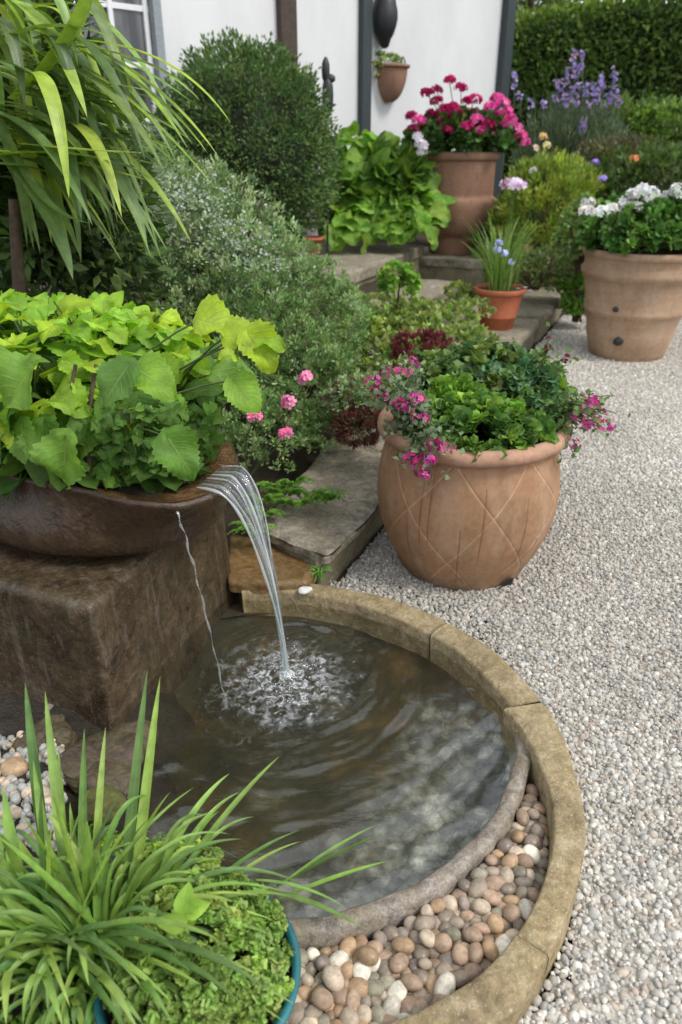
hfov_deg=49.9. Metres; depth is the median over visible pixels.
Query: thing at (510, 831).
pebble
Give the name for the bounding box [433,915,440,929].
pebble
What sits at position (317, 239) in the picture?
terracotta pot
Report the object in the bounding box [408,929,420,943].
pebble
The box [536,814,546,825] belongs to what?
pebble
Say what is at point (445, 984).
pebble
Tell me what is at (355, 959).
pebble
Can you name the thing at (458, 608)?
gravel
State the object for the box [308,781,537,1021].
trough bed
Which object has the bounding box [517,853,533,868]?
pebble
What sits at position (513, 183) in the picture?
phlox
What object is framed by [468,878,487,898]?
pebble
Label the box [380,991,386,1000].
pebble
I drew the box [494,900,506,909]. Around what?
pebble
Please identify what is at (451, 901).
pebble
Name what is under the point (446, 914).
pebble
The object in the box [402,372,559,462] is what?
leafy plant
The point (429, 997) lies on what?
pebble
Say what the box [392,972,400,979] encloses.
pebble
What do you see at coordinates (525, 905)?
pebble
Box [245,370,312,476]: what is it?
pink flower plant
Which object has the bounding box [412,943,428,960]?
pebble
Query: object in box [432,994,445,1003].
pebble
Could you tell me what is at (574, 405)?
trailing pelargonium
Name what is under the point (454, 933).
pebble
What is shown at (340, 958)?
pebble
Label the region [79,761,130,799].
rock
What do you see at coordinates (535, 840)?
pebble
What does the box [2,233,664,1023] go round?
ground
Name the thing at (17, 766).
rock
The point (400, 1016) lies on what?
pebble
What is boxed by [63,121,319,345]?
silver shrub
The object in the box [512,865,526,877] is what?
pebble
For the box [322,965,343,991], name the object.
pebble
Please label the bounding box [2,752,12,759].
bank pebble
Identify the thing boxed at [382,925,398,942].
pebble
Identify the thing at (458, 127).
geranium
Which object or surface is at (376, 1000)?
pebble
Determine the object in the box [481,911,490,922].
pebble
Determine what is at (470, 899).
pebble
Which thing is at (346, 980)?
pebble
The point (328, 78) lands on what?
garden stake
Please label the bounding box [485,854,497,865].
pebble
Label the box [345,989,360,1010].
pebble
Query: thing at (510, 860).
pebble
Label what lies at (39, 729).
rock
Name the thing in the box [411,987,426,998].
pebble
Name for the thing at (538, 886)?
pebble
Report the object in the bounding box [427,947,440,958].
pebble
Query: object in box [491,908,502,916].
pebble
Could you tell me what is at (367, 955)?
pebble
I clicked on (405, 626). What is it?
kerb stone
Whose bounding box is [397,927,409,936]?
pebble
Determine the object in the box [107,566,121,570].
stone chip
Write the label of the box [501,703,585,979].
kerb stone
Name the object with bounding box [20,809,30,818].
bank pebble
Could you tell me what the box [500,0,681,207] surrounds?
hedge
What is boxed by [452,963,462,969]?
pebble
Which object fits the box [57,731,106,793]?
rock
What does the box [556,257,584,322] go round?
edging plant
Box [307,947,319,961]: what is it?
pebble
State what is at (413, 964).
pebble
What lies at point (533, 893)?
pebble
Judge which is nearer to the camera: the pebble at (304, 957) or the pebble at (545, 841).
the pebble at (304, 957)
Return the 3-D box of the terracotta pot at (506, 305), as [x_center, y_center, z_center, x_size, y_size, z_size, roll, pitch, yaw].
[1.197,-1.557,5.583,0.388,0.305,0.388,0,27,0]
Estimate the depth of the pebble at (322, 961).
1.46 m
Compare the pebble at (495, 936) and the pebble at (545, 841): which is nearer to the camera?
the pebble at (495, 936)
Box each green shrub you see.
[160,227,376,473]
[585,89,664,140]
[605,92,681,184]
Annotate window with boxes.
[7,0,169,137]
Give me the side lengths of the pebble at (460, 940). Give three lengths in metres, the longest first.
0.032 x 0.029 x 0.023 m
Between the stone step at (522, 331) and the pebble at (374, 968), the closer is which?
the pebble at (374, 968)
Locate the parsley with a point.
(209, 1002)
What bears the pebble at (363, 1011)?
on the trough bed at (403, 926)
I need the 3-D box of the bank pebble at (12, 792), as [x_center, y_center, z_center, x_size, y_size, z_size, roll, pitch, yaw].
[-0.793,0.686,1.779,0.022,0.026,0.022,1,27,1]
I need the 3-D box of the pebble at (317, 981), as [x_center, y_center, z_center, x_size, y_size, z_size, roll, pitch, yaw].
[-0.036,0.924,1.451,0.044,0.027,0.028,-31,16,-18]
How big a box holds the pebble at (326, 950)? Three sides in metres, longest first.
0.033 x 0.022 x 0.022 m
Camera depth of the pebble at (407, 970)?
1.45 m
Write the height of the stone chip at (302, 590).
0.024 m
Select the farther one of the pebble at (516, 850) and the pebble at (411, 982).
the pebble at (516, 850)
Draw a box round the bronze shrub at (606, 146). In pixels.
[570,129,674,198]
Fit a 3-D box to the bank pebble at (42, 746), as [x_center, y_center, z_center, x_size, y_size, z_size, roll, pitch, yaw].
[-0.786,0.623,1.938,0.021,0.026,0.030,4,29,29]
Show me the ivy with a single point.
(120, 469)
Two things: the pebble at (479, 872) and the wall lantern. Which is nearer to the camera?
the pebble at (479, 872)
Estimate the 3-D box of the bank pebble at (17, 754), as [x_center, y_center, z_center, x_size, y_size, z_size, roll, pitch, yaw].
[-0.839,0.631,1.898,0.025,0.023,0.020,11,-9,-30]
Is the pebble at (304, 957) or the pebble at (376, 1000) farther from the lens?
the pebble at (304, 957)
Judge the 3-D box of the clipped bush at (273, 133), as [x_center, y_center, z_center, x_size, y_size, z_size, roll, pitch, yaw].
[-0.717,-2.735,5.721,1.550,1.778,1.510,0,27,0]
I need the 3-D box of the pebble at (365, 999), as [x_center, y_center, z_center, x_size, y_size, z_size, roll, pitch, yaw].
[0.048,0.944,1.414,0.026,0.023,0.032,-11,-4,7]
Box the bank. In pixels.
[0,678,194,1023]
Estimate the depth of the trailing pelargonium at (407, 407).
2.42 m
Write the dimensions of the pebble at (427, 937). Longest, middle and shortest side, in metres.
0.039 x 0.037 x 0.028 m
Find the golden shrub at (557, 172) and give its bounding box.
[485,145,607,266]
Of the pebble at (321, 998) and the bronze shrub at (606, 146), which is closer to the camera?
the pebble at (321, 998)
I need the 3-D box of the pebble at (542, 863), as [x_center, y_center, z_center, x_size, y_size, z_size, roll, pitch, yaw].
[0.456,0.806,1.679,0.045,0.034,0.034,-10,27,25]
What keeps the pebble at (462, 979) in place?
on the pebble
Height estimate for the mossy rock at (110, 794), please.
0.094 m
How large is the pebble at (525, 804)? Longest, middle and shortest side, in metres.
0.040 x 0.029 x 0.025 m
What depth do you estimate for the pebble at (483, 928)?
1.52 m
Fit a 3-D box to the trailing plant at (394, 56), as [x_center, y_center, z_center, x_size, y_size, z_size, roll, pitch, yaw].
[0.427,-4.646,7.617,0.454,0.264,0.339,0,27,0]
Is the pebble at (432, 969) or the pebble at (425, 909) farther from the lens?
the pebble at (425, 909)
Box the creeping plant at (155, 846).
[0,832,223,1023]
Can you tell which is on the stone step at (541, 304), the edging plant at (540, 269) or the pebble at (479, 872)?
the edging plant at (540, 269)
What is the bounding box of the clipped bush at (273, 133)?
[144,25,346,260]
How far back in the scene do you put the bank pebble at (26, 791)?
1.77 m
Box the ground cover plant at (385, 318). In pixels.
[318,271,578,427]
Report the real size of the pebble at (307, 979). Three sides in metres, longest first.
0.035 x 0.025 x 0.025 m
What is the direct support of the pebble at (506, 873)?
on the pebble
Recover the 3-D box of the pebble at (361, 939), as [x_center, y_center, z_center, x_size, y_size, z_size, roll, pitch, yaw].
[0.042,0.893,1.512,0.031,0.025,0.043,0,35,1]
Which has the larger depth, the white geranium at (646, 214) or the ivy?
the white geranium at (646, 214)
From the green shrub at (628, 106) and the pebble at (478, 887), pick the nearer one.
the pebble at (478, 887)
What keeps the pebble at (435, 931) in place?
on the trough bed at (403, 926)
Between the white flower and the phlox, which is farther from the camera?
the white flower
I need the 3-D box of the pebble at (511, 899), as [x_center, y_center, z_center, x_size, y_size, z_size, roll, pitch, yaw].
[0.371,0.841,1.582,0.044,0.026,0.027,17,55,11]
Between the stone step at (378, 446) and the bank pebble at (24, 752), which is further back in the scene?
the stone step at (378, 446)
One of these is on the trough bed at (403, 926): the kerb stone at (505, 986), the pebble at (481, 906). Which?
the pebble at (481, 906)
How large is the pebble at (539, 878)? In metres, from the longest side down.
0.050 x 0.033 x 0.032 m
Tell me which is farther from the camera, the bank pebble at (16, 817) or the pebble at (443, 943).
the bank pebble at (16, 817)
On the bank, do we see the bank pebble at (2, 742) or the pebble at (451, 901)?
the bank pebble at (2, 742)
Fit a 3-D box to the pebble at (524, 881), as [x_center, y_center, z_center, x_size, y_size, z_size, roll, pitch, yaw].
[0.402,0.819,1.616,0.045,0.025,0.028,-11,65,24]
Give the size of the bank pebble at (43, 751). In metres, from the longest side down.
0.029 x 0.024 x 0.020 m
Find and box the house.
[7,0,516,244]
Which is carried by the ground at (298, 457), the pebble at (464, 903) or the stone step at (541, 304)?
the stone step at (541, 304)
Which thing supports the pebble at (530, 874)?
on the pebble
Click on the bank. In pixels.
(175, 723)
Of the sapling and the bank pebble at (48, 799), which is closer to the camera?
the bank pebble at (48, 799)
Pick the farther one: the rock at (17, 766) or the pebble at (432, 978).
the rock at (17, 766)
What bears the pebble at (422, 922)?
on the trough bed at (403, 926)
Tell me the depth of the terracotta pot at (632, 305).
5.29 m
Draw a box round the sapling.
[376,259,422,324]
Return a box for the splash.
[228,638,353,722]
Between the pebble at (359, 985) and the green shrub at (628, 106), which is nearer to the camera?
the pebble at (359, 985)
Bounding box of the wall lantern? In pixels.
[373,0,397,48]
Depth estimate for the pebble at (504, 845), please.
1.69 m
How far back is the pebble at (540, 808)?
1.79 m
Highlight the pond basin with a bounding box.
[38,615,530,950]
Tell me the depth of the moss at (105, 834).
1.70 m
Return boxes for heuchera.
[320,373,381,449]
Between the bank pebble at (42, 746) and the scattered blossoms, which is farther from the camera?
the scattered blossoms
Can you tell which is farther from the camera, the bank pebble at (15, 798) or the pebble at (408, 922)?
the bank pebble at (15, 798)
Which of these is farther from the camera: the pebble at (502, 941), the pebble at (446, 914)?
the pebble at (446, 914)
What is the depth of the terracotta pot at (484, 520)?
2.52 m
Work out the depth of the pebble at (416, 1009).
1.39 m
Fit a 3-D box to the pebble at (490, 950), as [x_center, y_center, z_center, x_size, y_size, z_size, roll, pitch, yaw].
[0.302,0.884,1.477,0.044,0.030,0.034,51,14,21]
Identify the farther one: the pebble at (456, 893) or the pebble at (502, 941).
the pebble at (456, 893)
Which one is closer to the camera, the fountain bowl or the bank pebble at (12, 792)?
the bank pebble at (12, 792)
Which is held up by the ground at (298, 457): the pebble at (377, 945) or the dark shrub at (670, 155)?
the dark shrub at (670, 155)
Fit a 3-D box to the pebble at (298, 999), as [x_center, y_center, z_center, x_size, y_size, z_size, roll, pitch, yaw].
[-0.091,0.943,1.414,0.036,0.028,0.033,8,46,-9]
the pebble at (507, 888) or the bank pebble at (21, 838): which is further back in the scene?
the bank pebble at (21, 838)
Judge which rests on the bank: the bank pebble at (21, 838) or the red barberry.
the bank pebble at (21, 838)
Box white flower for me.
[412,131,428,155]
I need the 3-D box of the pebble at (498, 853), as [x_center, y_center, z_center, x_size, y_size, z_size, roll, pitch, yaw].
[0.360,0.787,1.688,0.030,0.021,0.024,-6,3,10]
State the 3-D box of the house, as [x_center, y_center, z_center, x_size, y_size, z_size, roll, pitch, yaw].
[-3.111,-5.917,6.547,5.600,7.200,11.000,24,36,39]
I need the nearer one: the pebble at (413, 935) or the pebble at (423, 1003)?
the pebble at (423, 1003)
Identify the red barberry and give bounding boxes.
[389,326,452,369]
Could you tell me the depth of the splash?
2.22 m
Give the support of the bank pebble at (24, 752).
on the bank
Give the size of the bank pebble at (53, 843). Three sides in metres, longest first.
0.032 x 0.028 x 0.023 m
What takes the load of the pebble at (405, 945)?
on the trough bed at (403, 926)
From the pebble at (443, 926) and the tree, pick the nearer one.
the pebble at (443, 926)
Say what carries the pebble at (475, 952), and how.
on the pebble at (467, 944)
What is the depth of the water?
2.20 m
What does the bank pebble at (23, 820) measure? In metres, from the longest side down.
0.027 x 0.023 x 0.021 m
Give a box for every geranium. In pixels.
[401,74,530,155]
[575,182,681,256]
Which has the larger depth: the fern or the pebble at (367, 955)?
the fern
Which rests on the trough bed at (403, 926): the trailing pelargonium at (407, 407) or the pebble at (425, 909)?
the pebble at (425, 909)
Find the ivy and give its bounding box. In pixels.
[66,400,224,488]
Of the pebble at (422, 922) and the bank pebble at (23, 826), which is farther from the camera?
the bank pebble at (23, 826)
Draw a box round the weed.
[306,564,331,582]
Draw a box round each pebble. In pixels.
[0,739,7,746]
[0,787,5,795]
[1,779,10,786]
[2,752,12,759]
[5,742,12,748]
[6,775,16,781]
[7,783,15,789]
[9,790,18,797]
[10,792,20,805]
[11,807,21,814]
[12,814,19,819]
[13,751,21,756]
[16,822,28,829]
[17,782,26,792]
[17,830,24,842]
[19,818,30,823]
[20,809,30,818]
[21,747,26,757]
[21,786,30,798]
[23,802,31,810]
[23,807,29,812]
[25,812,32,817]
[39,743,46,751]
[40,748,46,757]
[42,778,48,784]
[44,796,50,803]
[51,840,55,850]
[288,1003,304,1023]
[295,994,301,1002]
[298,985,311,1000]
[299,947,308,965]
[299,1017,317,1023]
[300,964,305,978]
[301,973,313,986]
[301,1000,309,1007]
[304,1004,322,1017]
[305,961,316,976]
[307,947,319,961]
[310,987,333,1009]
[314,971,323,984]
[314,984,329,991]
[315,954,330,971]
[317,1013,329,1023]
[319,946,331,956]
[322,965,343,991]
[324,1009,335,1019]
[329,950,348,966]
[330,945,338,952]
[330,986,347,1006]
[330,1019,341,1023]
[333,1005,343,1018]
[338,936,355,956]
[339,1006,358,1023]
[341,961,352,979]
[343,976,348,987]
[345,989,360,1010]
[347,977,367,997]
[352,950,358,964]
[352,961,370,980]
[355,934,367,949]
[356,1004,371,1023]
[357,945,378,965]
[360,994,370,1006]
[366,940,383,952]
[367,979,384,996]
[368,972,379,979]
[370,957,380,971]
[370,995,383,1005]
[371,1005,384,1023]
[373,930,387,945]
[378,949,393,960]
[378,959,391,976]
[379,975,395,990]
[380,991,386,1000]
[381,1014,397,1023]
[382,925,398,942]
[382,995,400,1016]
[383,942,392,950]
[387,980,406,1000]
[389,952,408,973]
[392,936,414,954]
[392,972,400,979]
[396,1013,409,1019]
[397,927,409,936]
[400,967,410,976]
[400,994,416,1014]
[401,973,422,991]
[403,915,416,930]
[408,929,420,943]
[408,958,419,971]
[411,968,428,986]
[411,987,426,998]
[411,1007,422,1013]
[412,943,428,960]
[414,915,435,931]
[416,998,430,1008]
[418,957,431,969]
[419,929,435,947]
[420,904,433,915]
[425,973,437,995]
[425,993,433,1001]
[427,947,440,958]
[427,967,435,973]
[429,958,440,967]
[430,898,445,913]
[431,929,440,934]
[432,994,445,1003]
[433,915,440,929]
[434,933,451,952]
[434,972,455,995]
[435,962,452,977]
[437,908,455,922]
[438,922,451,932]
[438,948,454,965]
[441,895,458,910]
[443,927,460,942]
[449,917,463,929]
[450,969,469,988]
[451,888,467,902]
[451,943,468,965]
[452,936,463,945]
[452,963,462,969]
[458,878,470,892]
[459,896,469,909]
[459,910,475,921]
[460,921,470,932]
[461,942,469,947]
[461,963,483,981]
[462,926,482,942]
[467,895,473,910]
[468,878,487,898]
[468,942,483,963]
[469,916,482,925]
[470,867,487,879]
[471,922,490,934]
[472,898,490,914]
[479,863,488,867]
[479,934,494,944]
[479,958,492,970]
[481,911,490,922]
[482,889,501,905]
[482,940,498,961]
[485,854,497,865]
[485,866,499,876]
[485,875,505,891]
[487,913,503,933]
[491,849,503,858]
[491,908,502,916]
[493,931,504,939]
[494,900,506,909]
[495,934,510,955]
[496,838,513,854]
[497,891,504,899]
[499,866,513,883]
[500,883,515,894]
[501,853,517,869]
[502,917,512,931]
[503,894,520,905]
[503,904,521,923]
[504,928,518,939]
[507,828,516,835]
[508,846,523,854]
[511,822,524,831]
[511,829,524,843]
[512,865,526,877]
[513,918,524,930]
[514,877,533,887]
[515,886,527,898]
[516,808,529,825]
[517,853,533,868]
[518,898,532,920]
[519,801,532,807]
[522,794,537,801]
[523,844,540,864]
[524,826,529,832]
[524,834,542,849]
[525,784,538,797]
[526,869,534,881]
[527,808,539,819]
[527,818,536,826]
[527,887,539,903]
[530,801,543,805]
[530,824,544,839]
[531,823,548,838]
[533,803,545,814]
[534,856,547,870]
[534,872,544,885]
[534,882,541,890]
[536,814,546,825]
[538,868,545,875]
[539,846,548,858]
[542,836,548,847]
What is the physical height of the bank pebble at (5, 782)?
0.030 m
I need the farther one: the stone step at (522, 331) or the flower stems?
the stone step at (522, 331)
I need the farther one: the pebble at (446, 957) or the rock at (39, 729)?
the rock at (39, 729)
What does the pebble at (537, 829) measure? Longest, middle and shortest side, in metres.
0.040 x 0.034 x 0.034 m
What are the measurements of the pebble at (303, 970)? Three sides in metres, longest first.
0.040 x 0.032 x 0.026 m
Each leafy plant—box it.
[399,334,577,440]
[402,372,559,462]
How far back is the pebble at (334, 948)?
1.50 m
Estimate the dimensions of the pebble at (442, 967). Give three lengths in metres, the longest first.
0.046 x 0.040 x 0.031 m
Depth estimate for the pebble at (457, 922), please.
1.53 m
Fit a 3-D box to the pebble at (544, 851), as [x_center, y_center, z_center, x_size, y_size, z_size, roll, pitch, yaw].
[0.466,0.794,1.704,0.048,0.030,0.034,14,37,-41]
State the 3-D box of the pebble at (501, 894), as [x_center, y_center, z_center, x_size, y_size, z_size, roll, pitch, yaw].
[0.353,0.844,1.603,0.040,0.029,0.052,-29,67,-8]
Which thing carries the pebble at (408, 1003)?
on the trough bed at (403, 926)
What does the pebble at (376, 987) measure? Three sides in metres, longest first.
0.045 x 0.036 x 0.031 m
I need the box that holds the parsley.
[91,861,294,1023]
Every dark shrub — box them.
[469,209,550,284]
[576,134,681,239]
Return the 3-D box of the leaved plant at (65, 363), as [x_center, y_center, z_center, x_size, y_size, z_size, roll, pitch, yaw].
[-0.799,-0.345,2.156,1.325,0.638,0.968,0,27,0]
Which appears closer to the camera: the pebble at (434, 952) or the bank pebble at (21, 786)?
the pebble at (434, 952)
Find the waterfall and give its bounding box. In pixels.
[205,465,288,670]
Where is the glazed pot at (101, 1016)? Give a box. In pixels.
[93,889,300,1023]
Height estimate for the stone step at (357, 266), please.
0.569 m
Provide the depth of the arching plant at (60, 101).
2.28 m
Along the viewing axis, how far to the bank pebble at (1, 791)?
1.79 m
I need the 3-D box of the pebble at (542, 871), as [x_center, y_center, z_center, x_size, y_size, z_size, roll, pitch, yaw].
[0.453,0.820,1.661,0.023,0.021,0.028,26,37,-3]
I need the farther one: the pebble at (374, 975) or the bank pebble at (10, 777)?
the bank pebble at (10, 777)
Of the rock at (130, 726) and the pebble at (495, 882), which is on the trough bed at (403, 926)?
the pebble at (495, 882)
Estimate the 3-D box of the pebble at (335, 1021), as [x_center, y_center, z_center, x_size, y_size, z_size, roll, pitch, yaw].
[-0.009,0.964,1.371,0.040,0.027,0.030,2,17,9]
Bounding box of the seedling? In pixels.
[157,880,211,934]
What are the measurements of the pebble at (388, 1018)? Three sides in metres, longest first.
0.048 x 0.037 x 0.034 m
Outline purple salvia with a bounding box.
[499,48,638,245]
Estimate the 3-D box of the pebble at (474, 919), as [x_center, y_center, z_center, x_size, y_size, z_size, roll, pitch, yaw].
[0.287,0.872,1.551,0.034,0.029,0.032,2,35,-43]
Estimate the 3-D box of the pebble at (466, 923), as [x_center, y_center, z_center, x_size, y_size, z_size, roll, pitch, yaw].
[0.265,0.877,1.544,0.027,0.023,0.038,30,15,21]
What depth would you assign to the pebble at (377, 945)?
1.50 m
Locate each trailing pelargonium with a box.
[353,349,464,485]
[535,386,630,463]
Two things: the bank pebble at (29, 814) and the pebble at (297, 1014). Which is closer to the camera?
the pebble at (297, 1014)
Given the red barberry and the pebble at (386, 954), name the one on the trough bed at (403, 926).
the pebble at (386, 954)
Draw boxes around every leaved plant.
[0,288,286,502]
[317,119,457,254]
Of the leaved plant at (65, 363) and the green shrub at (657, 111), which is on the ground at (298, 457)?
the green shrub at (657, 111)
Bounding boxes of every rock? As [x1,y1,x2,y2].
[0,757,28,776]
[13,714,66,751]
[23,830,36,846]
[43,784,50,796]
[46,721,77,748]
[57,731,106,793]
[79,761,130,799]
[87,785,126,824]
[97,730,144,769]
[113,719,158,757]
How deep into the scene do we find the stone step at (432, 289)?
6.19 m
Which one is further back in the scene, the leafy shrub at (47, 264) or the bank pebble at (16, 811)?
the leafy shrub at (47, 264)
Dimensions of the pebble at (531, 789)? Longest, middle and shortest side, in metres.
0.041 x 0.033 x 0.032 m
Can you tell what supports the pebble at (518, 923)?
on the pebble
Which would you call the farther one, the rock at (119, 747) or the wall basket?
the wall basket
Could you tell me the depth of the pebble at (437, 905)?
1.56 m
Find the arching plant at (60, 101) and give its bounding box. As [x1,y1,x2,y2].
[0,0,228,296]
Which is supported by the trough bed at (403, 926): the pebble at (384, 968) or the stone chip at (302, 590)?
the pebble at (384, 968)
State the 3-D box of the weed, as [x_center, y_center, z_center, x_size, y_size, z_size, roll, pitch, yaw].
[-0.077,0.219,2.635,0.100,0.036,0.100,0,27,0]
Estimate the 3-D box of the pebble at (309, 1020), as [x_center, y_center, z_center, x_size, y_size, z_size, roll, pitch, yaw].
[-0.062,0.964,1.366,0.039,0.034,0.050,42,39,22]
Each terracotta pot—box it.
[302,236,323,252]
[377,406,570,590]
[427,151,499,254]
[474,283,525,330]
[581,240,681,361]
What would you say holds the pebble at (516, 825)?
on the trough bed at (403, 926)
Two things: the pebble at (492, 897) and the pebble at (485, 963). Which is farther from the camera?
the pebble at (492, 897)
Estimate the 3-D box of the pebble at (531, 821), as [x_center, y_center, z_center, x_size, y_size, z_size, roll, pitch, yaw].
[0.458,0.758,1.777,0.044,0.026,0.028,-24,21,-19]
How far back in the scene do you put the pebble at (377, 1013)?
1.38 m
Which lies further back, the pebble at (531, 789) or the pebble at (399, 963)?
the pebble at (531, 789)
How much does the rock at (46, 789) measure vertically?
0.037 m
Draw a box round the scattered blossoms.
[523,132,638,256]
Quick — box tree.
[516,0,608,25]
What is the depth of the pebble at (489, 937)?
1.51 m
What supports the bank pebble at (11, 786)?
on the bank
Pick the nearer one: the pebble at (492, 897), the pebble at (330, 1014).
the pebble at (330, 1014)
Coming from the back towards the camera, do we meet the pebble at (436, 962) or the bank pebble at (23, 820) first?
the bank pebble at (23, 820)
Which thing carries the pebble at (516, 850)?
on the pebble
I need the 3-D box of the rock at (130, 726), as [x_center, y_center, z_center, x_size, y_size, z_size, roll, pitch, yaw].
[-0.553,0.604,1.953,0.134,0.088,0.103,0,27,0]
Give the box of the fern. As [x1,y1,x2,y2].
[227,475,351,541]
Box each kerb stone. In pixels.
[242,583,446,659]
[389,935,547,1023]
[430,623,540,726]
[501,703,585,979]
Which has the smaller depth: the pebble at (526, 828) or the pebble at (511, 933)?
the pebble at (511, 933)
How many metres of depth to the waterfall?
2.09 m
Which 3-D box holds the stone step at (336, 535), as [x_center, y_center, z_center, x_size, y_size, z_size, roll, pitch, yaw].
[-0.024,0.014,3.113,0.448,0.249,0.991,10,29,18]
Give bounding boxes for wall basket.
[375,56,409,102]
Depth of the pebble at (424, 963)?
1.45 m
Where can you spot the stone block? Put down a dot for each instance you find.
(92, 640)
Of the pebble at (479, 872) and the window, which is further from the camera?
the window
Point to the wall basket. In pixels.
(391, 79)
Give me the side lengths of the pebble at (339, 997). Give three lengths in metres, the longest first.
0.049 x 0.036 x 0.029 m
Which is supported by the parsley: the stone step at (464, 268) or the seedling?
the seedling
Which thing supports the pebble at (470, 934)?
on the trough bed at (403, 926)
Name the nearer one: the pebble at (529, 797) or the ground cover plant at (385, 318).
the pebble at (529, 797)
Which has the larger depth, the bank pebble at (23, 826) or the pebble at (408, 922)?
the bank pebble at (23, 826)
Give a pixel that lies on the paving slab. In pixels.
(248, 571)
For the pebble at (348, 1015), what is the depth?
1.37 m
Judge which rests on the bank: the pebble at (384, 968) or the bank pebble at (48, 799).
the bank pebble at (48, 799)
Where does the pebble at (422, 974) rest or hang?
on the trough bed at (403, 926)
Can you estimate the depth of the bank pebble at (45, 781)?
1.81 m
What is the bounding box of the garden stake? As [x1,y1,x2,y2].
[322,56,335,255]
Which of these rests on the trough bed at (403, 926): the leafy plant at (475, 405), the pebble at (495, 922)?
the pebble at (495, 922)
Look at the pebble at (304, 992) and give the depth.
1.42 m
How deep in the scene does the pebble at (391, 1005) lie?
1.39 m
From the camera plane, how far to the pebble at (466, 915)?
1.56 m
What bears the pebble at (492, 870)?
on the trough bed at (403, 926)
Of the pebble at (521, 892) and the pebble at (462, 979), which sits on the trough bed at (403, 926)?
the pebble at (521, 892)
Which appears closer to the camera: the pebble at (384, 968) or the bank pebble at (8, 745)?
the pebble at (384, 968)
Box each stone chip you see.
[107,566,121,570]
[298,586,311,594]
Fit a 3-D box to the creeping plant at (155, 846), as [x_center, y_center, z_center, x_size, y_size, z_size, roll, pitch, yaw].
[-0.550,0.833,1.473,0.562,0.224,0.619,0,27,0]
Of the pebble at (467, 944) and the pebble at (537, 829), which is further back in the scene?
the pebble at (537, 829)
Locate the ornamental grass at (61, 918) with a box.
[0,669,385,1023]
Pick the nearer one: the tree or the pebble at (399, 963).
the pebble at (399, 963)
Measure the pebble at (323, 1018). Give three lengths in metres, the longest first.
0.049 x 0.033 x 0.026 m
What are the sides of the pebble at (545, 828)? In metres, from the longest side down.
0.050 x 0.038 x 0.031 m
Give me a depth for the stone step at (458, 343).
4.80 m
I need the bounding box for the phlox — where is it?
[499,177,527,279]
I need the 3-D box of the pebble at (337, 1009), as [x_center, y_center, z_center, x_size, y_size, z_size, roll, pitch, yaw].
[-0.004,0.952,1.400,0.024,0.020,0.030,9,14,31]
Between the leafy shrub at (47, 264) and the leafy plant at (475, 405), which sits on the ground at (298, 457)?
the leafy shrub at (47, 264)
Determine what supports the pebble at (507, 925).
on the trough bed at (403, 926)
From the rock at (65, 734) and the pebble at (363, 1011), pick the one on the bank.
the rock at (65, 734)
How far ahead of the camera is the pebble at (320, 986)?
1.42 m
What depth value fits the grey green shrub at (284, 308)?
3.40 m
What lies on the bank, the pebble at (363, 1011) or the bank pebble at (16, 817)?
the bank pebble at (16, 817)
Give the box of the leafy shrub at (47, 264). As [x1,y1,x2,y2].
[0,0,182,315]
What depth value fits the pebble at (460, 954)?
1.46 m
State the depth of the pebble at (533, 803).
1.82 m
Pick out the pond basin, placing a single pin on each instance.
(416, 763)
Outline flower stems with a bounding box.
[529,321,578,375]
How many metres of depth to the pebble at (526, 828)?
1.75 m
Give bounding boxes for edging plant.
[492,243,575,290]
[550,191,602,273]
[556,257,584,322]
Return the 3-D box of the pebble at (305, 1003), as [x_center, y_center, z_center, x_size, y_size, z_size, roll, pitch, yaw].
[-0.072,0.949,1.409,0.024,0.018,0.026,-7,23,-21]
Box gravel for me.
[328,314,681,1023]
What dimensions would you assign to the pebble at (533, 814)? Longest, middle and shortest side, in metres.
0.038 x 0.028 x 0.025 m
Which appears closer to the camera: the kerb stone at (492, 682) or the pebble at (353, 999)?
the pebble at (353, 999)
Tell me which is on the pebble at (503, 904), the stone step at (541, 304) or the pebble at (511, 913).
the pebble at (511, 913)
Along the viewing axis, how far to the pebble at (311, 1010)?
1.38 m
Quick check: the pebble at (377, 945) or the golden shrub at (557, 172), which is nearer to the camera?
the pebble at (377, 945)
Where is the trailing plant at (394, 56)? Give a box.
[372,50,402,76]
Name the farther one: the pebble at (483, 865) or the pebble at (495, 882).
the pebble at (483, 865)
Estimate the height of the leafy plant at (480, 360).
0.316 m
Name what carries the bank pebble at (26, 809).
on the bank
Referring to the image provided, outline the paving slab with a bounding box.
[228,535,318,606]
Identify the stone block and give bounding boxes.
[0,511,234,730]
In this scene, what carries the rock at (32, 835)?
on the bank
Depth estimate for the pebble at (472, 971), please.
1.43 m
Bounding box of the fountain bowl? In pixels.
[0,440,238,557]
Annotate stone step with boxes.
[262,241,423,286]
[263,445,382,585]
[328,400,387,451]
[353,340,496,380]
[361,279,457,330]
[419,245,512,293]
[442,312,538,351]
[456,285,563,342]
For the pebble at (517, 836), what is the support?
on the trough bed at (403, 926)
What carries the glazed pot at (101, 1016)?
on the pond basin

